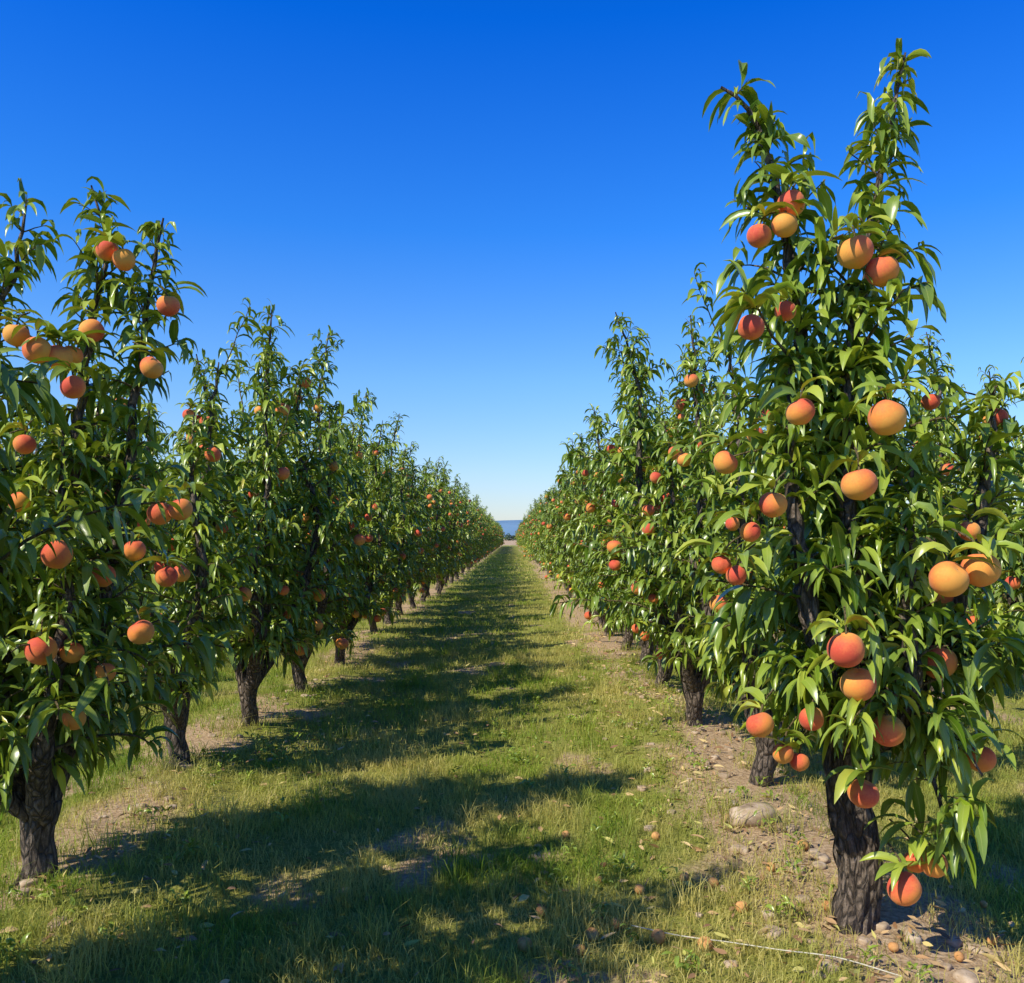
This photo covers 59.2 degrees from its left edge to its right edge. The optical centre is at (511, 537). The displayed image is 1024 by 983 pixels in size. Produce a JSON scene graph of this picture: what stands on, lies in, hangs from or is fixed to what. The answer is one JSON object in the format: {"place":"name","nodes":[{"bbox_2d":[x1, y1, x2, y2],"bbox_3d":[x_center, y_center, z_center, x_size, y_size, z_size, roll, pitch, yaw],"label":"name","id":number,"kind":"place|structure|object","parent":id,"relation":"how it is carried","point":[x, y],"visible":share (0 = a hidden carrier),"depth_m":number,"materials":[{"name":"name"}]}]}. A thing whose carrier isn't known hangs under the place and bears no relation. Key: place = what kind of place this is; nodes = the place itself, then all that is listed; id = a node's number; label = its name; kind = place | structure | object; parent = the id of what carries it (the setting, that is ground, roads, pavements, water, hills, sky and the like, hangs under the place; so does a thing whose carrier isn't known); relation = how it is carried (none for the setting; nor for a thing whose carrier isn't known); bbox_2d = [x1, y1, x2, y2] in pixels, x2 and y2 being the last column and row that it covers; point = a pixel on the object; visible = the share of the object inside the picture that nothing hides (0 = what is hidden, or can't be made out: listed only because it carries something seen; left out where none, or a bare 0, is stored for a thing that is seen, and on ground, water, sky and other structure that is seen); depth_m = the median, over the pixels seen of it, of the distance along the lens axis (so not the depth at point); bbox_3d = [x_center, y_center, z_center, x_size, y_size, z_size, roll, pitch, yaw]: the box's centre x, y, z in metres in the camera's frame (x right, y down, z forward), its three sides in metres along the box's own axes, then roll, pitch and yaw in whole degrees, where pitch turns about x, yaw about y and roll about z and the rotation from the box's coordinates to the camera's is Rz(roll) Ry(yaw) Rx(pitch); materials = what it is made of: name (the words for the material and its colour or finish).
{"place":"outdoors","nodes":[
{"label":"outdoors","id":0,"kind":"place"},
{"bbox_2d":[497,520,522,536],"bbox_3d":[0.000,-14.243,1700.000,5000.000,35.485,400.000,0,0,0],"label":"hills","id":1,"kind":"structure","parent":0,"point":[511,527],"depth_m":1575.76,"materials":[{"name":"blue"}]},
{"bbox_2d":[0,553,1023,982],"bbox_3d":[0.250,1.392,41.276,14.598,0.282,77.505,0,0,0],"label":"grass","id":2,"kind":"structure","parent":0,"point":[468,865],"depth_m":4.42,"materials":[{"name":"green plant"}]},
{"bbox_2d":[0,538,1023,982],"bbox_3d":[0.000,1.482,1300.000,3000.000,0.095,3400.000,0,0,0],"label":"ground","id":3,"kind":"structure","parent":0,"point":[896,914],"depth_m":4.45,"materials":[{"name":"soil"}]},
{"bbox_2d":[0,368,65,613],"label":"peach tree","id":4,"kind":"object","parent":3,"relation":"on","point":[25,528],"visible":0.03,"depth_m":9.80,"materials":[{"name":"green plant"}]},
{"bbox_2d":[14,411,122,620],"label":"peach tree","id":5,"kind":"object","parent":3,"relation":"on","point":[37,440],"depth_m":11.13,"materials":[{"name":"green plant"}]},
{"bbox_2d":[0,300,183,649],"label":"peach tree","id":6,"kind":"object","parent":3,"relation":"on","point":[87,522],"visible":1,"depth_m":2.77,"materials":[{"name":"green plant"}]},
{"bbox_2d":[0,176,244,885],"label":"peach tree","id":7,"kind":"object","parent":3,"relation":"on","point":[58,708],"visible":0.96,"depth_m":3.77,"materials":[{"name":"green plant"}]},
{"bbox_2d":[82,399,193,623],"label":"peach tree","id":8,"kind":"object","parent":3,"relation":"on","point":[167,525],"visible":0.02,"depth_m":12.99,"materials":[{"name":"green plant"}]},
{"bbox_2d":[144,430,232,603],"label":"peach tree","id":9,"kind":"object","parent":3,"relation":"on","point":[179,480],"depth_m":14.21,"materials":[{"name":"green plant"}]},
{"bbox_2d":[95,297,302,769],"bbox_3d":[-2.144,0.006,5.617,1.412,3.142,1.419,0,0,13],"label":"peach tree","id":10,"kind":"object","parent":3,"relation":"on","point":[188,592],"visible":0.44,"depth_m":5.40,"materials":[{"name":"green plant"}]},
{"bbox_2d":[156,300,373,725],"bbox_3d":[-1.951,-0.147,6.950,1.512,3.370,1.835,0,0,20],"label":"peach tree","id":11,"kind":"object","parent":3,"relation":"on","point":[271,639],"visible":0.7,"depth_m":6.83,"materials":[{"name":"green plant"}]},
{"bbox_2d":[201,325,389,691],"bbox_3d":[-2.050,-0.253,8.461,1.821,3.590,1.682,0,0,24],"label":"peach tree","id":12,"kind":"object","parent":3,"relation":"on","point":[329,630],"visible":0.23,"depth_m":8.40,"materials":[{"name":"green plant"}]},
{"bbox_2d":[278,387,411,647],"bbox_3d":[-2.224,-0.237,11.897,1.809,3.566,1.670,0,0,21],"label":"peach tree","id":13,"kind":"object","parent":3,"relation":"on","point":[382,580],"visible":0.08,"depth_m":11.95,"materials":[{"name":"green plant"}]},
{"bbox_2d":[290,412,426,664],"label":"peach tree","id":14,"kind":"object","parent":3,"relation":"on","point":[372,608],"visible":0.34,"depth_m":10.56,"materials":[{"name":"green plant"}]},
{"bbox_2d":[340,430,431,633],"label":"peach tree","id":15,"kind":"object","parent":3,"relation":"on","point":[409,556],"visible":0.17,"depth_m":13.74,"materials":[{"name":"green plant"}]},
{"bbox_2d":[356,412,438,623],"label":"peach tree","id":16,"kind":"object","parent":3,"relation":"on","point":[412,495],"visible":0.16,"depth_m":15.30,"materials":[{"name":"green plant"}]},
{"bbox_2d":[382,441,440,614],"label":"peach tree","id":17,"kind":"object","parent":3,"relation":"on","point":[400,602],"visible":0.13,"depth_m":16.97,"materials":[{"name":"green plant"}]},
{"bbox_2d":[396,457,454,608],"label":"peach tree","id":18,"kind":"object","parent":3,"relation":"on","point":[428,575],"visible":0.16,"depth_m":18.40,"materials":[{"name":"green plant"}]},
{"bbox_2d":[402,456,474,602],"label":"peach tree","id":19,"kind":"object","parent":3,"relation":"on","point":[442,510],"visible":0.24,"depth_m":20.12,"materials":[{"name":"green plant"}]},
{"bbox_2d":[416,461,466,596],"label":"peach tree","id":20,"kind":"object","parent":3,"relation":"on","point":[445,478],"visible":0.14,"depth_m":21.59,"materials":[{"name":"green plant"}]},
{"bbox_2d":[414,461,475,590],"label":"peach tree","id":21,"kind":"object","parent":3,"relation":"on","point":[451,549],"visible":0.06,"depth_m":24.77,"materials":[{"name":"green plant"}]},
{"bbox_2d":[427,473,476,593],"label":"peach tree","id":22,"kind":"object","parent":3,"relation":"on","point":[453,545],"visible":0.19,"depth_m":23.12,"materials":[{"name":"green plant"}]},
{"bbox_2d":[435,475,472,586],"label":"peach tree","id":23,"kind":"object","parent":3,"relation":"on","point":[460,558],"visible":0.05,"depth_m":27.03,"materials":[{"name":"green plant"}]},
{"bbox_2d":[440,470,484,583],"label":"peach tree","id":24,"kind":"object","parent":3,"relation":"on","point":[464,544],"visible":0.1,"depth_m":28.43,"materials":[{"name":"green plant"}]},
{"bbox_2d":[448,483,479,580],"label":"peach tree","id":25,"kind":"object","parent":3,"relation":"on","point":[467,538],"visible":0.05,"depth_m":30.31,"materials":[{"name":"green plant"}]},
{"bbox_2d":[450,482,477,576],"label":"peach tree","id":26,"kind":"object","parent":3,"relation":"on","point":[472,502],"visible":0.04,"depth_m":33.62,"materials":[{"name":"green plant"}]},
{"bbox_2d":[0,677,933,982],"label":"weeds","id":27,"kind":"object","parent":3,"relation":"on","point":[618,857],"visible":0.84,"depth_m":4.22,"materials":[{"name":"green plant"}]},
{"bbox_2d":[454,487,480,579],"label":"peach tree","id":28,"kind":"object","parent":3,"relation":"on","point":[469,510],"visible":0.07,"depth_m":31.67,"materials":[{"name":"green plant"}]},
{"bbox_2d":[461,496,479,573],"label":"peach tree","id":29,"kind":"object","parent":3,"relation":"on","point":[462,571],"visible":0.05,"depth_m":36.67,"materials":[{"name":"green plant"}]},
{"bbox_2d":[463,502,483,571],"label":"peach tree","id":30,"kind":"object","parent":3,"relation":"on","point":[477,550],"visible":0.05,"depth_m":38.68,"materials":[{"name":"green plant"}]},
{"bbox_2d":[467,499,486,570],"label":"peach tree","id":31,"kind":"object","parent":3,"relation":"on","point":[484,554],"visible":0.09,"depth_m":40.13,"materials":[{"name":"green plant"}]},
{"bbox_2d":[464,496,489,567],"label":"peach tree","id":32,"kind":"object","parent":3,"relation":"on","point":[485,527],"visible":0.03,"depth_m":41.42,"materials":[{"name":"green plant"}]},
{"bbox_2d":[468,495,487,566],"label":"peach tree","id":33,"kind":"object","parent":3,"relation":"on","point":[483,510],"visible":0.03,"depth_m":45.04,"materials":[{"name":"green plant"}]},
{"bbox_2d":[470,496,488,567],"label":"peach tree","id":34,"kind":"object","parent":3,"relation":"on","point":[477,500],"visible":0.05,"depth_m":43.36,"materials":[{"name":"green plant"}]},
{"bbox_2d":[1,649,1000,982],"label":"scattered stones","id":35,"kind":"object","parent":3,"relation":"on","point":[961,975],"visible":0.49,"depth_m":3.85,"materials":[{"name":"stone"}]},
{"bbox_2d":[473,500,539,564],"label":"distant orchard trees","id":36,"kind":"object","parent":3,"relation":"on","point":[494,540],"visible":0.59,"depth_m":62.87,"materials":[{"name":"green plant"}]},
{"bbox_2d":[504,533,516,540],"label":"distant trees","id":37,"kind":"object","parent":3,"relation":"on","point":[508,537],"visible":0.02,"depth_m":420.94,"materials":[{"name":"green plant"}]},
{"bbox_2d":[0,630,1023,982],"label":"fallen leaves","id":38,"kind":"object","parent":3,"relation":"on","point":[832,922],"visible":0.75,"depth_m":3.81,"materials":[{"name":"brown plant"}]},
{"bbox_2d":[519,498,544,570],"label":"peach tree","id":39,"kind":"object","parent":3,"relation":"on","point":[533,518],"visible":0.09,"depth_m":39.98,"materials":[{"name":"green plant"}]},
{"bbox_2d":[520,493,545,551],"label":"peach tree","id":40,"kind":"object","parent":3,"relation":"on","point":[521,524],"visible":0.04,"depth_m":42.99,"materials":[{"name":"green plant"}]},
{"bbox_2d":[522,497,546,556],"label":"peach tree","id":41,"kind":"object","parent":3,"relation":"on","point":[526,536],"visible":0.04,"depth_m":38.73,"materials":[{"name":"green plant"}]},
{"bbox_2d":[523,504,548,555],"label":"peach tree","id":42,"kind":"object","parent":3,"relation":"on","point":[529,534],"visible":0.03,"depth_m":44.70,"materials":[{"name":"green plant"}]},
{"bbox_2d":[527,498,548,573],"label":"peach tree","id":43,"kind":"object","parent":3,"relation":"on","point":[539,502],"visible":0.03,"depth_m":36.76,"materials":[{"name":"green plant"}]},
{"bbox_2d":[528,485,555,576],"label":"peach tree","id":44,"kind":"object","parent":3,"relation":"on","point":[540,505],"visible":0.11,"depth_m":33.13,"materials":[{"name":"green plant"}]},
{"bbox_2d":[529,506,554,579],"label":"peach tree","id":45,"kind":"object","parent":3,"relation":"on","point":[539,543],"visible":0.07,"depth_m":31.53,"materials":[{"name":"green plant"}]},
{"bbox_2d":[532,491,560,579],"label":"peach tree","id":46,"kind":"object","parent":3,"relation":"on","point":[533,529],"visible":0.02,"depth_m":30.30,"materials":[{"name":"green plant"}]},
{"bbox_2d":[530,484,569,586],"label":"peach tree","id":47,"kind":"object","parent":3,"relation":"on","point":[549,498],"visible":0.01,"depth_m":26.66,"materials":[{"name":"green plant"}]},
{"bbox_2d":[536,485,563,583],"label":"peach tree","id":48,"kind":"object","parent":3,"relation":"on","point":[543,531],"depth_m":28.68,"materials":[{"name":"green plant"}]},
{"bbox_2d":[539,490,565,589],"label":"peach tree","id":49,"kind":"object","parent":3,"relation":"on","point":[541,555],"visible":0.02,"depth_m":24.88,"materials":[{"name":"green plant"}]},
{"bbox_2d":[538,484,568,592],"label":"peach tree","id":50,"kind":"object","parent":3,"relation":"on","point":[552,500],"visible":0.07,"depth_m":23.50,"materials":[{"name":"green plant"}]},
{"bbox_2d":[539,464,577,597],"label":"peach tree","id":51,"kind":"object","parent":3,"relation":"on","point":[547,551],"visible":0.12,"depth_m":21.97,"materials":[{"name":"green plant"}]},
{"bbox_2d":[539,468,589,601],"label":"peach tree","id":52,"kind":"object","parent":3,"relation":"on","point":[560,563],"visible":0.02,"depth_m":20.19,"materials":[{"name":"green plant"}]},
{"bbox_2d":[537,446,607,609],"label":"peach tree","id":53,"kind":"object","parent":3,"relation":"on","point":[554,525],"visible":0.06,"depth_m":18.41,"materials":[{"name":"green plant"}]},
{"bbox_2d":[531,433,618,614],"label":"peach tree","id":54,"kind":"object","parent":3,"relation":"on","point":[573,562],"visible":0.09,"depth_m":16.91,"materials":[{"name":"green plant"}]},
{"bbox_2d":[543,432,621,635],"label":"peach tree","id":55,"kind":"object","parent":3,"relation":"on","point":[576,496],"visible":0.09,"depth_m":13.52,"materials":[{"name":"green plant"}]},
{"bbox_2d":[545,423,625,624],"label":"peach tree","id":56,"kind":"object","parent":3,"relation":"on","point":[560,575],"visible":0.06,"depth_m":14.73,"materials":[{"name":"green plant"}]},
{"bbox_2d":[555,403,633,650],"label":"peach tree","id":57,"kind":"object","parent":3,"relation":"on","point":[628,636],"visible":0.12,"depth_m":11.93,"materials":[{"name":"green plant"}]},
{"bbox_2d":[564,356,735,688],"bbox_3d":[1.419,-0.160,8.782,1.749,3.367,2.169,0,0,17],"label":"peach tree","id":58,"kind":"object","parent":3,"relation":"on","point":[608,579],"visible":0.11,"depth_m":8.78,"materials":[{"name":"green plant"}]},
{"bbox_2d":[574,348,729,666],"bbox_3d":[1.599,-0.268,10.301,1.866,3.678,1.723,0,0,15],"label":"peach tree","id":59,"kind":"object","parent":3,"relation":"on","point":[604,487],"visible":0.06,"depth_m":10.34,"materials":[{"name":"green plant"}]},
{"bbox_2d":[549,312,779,725],"bbox_3d":[1.259,-0.117,6.896,2.178,3.296,1.622,0,0,-25],"label":"peach tree","id":60,"kind":"object","parent":3,"relation":"on","point":[675,645],"visible":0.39,"depth_m":6.89,"materials":[{"name":"green plant"}]},
{"bbox_2d":[727,802,776,827],"bbox_3d":[1.214,1.421,4.588,0.240,0.102,0.157,0,0,-11],"label":"stone","id":61,"kind":"object","parent":3,"relation":"on","point":[752,820],"visible":0.81,"depth_m":4.53,"materials":[{"name":"beige stone"}]},
{"bbox_2d":[517,831,997,961],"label":"fallen peaches","id":62,"kind":"object","parent":3,"relation":"on","point":[892,946],"visible":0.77,"depth_m":3.33,"materials":[{"name":"orange food"}]},
{"bbox_2d":[637,262,878,786],"bbox_3d":[1.494,-0.005,5.423,1.412,3.142,1.419,0,0,13],"label":"peach tree","id":63,"kind":"object","parent":3,"relation":"on","point":[740,670],"visible":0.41,"depth_m":5.28,"materials":[{"name":"green plant"}]},
{"bbox_2d":[631,925,900,976],"bbox_3d":[0.864,1.437,3.167,0.937,0.045,0.042,0,0,29],"label":"irrigation tube","id":64,"kind":"object","parent":3,"relation":"on","point":[779,949],"visible":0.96,"depth_m":3.13,"materials":[{"name":"plastic"}]},
{"bbox_2d":[753,494,801,528],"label":"peach tree","id":65,"kind":"object","parent":3,"relation":"on","point":[771,523],"depth_m":12.47,"materials":[{"name":"green plant"}]},
{"bbox_2d":[675,38,1023,935],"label":"peach tree","id":66,"kind":"object","parent":3,"relation":"on","point":[857,602],"visible":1,"depth_m":3.16,"materials":[{"name":"green plant"}]},
{"bbox_2d":[866,397,923,524],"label":"peach tree","id":67,"kind":"object","parent":3,"relation":"on","point":[902,435],"depth_m":9.92,"materials":[{"name":"green plant"}]},
{"bbox_2d":[870,329,1023,691],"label":"peach tree","id":68,"kind":"object","parent":3,"relation":"on","point":[938,426],"visible":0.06,"depth_m":8.39,"materials":[{"name":"green plant"}]},
{"bbox_2d":[932,357,1023,666],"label":"peach tree","id":69,"kind":"object","parent":3,"relation":"on","point":[1014,579],"visible":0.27,"depth_m":6.79,"materials":[{"name":"green plant"}]},
{"bbox_2d":[0,0,1023,520],"label":"sky","id":70,"kind":"structure","parent":0,"point":[470,195],"materials":[{"name":"blue"}]}
]}

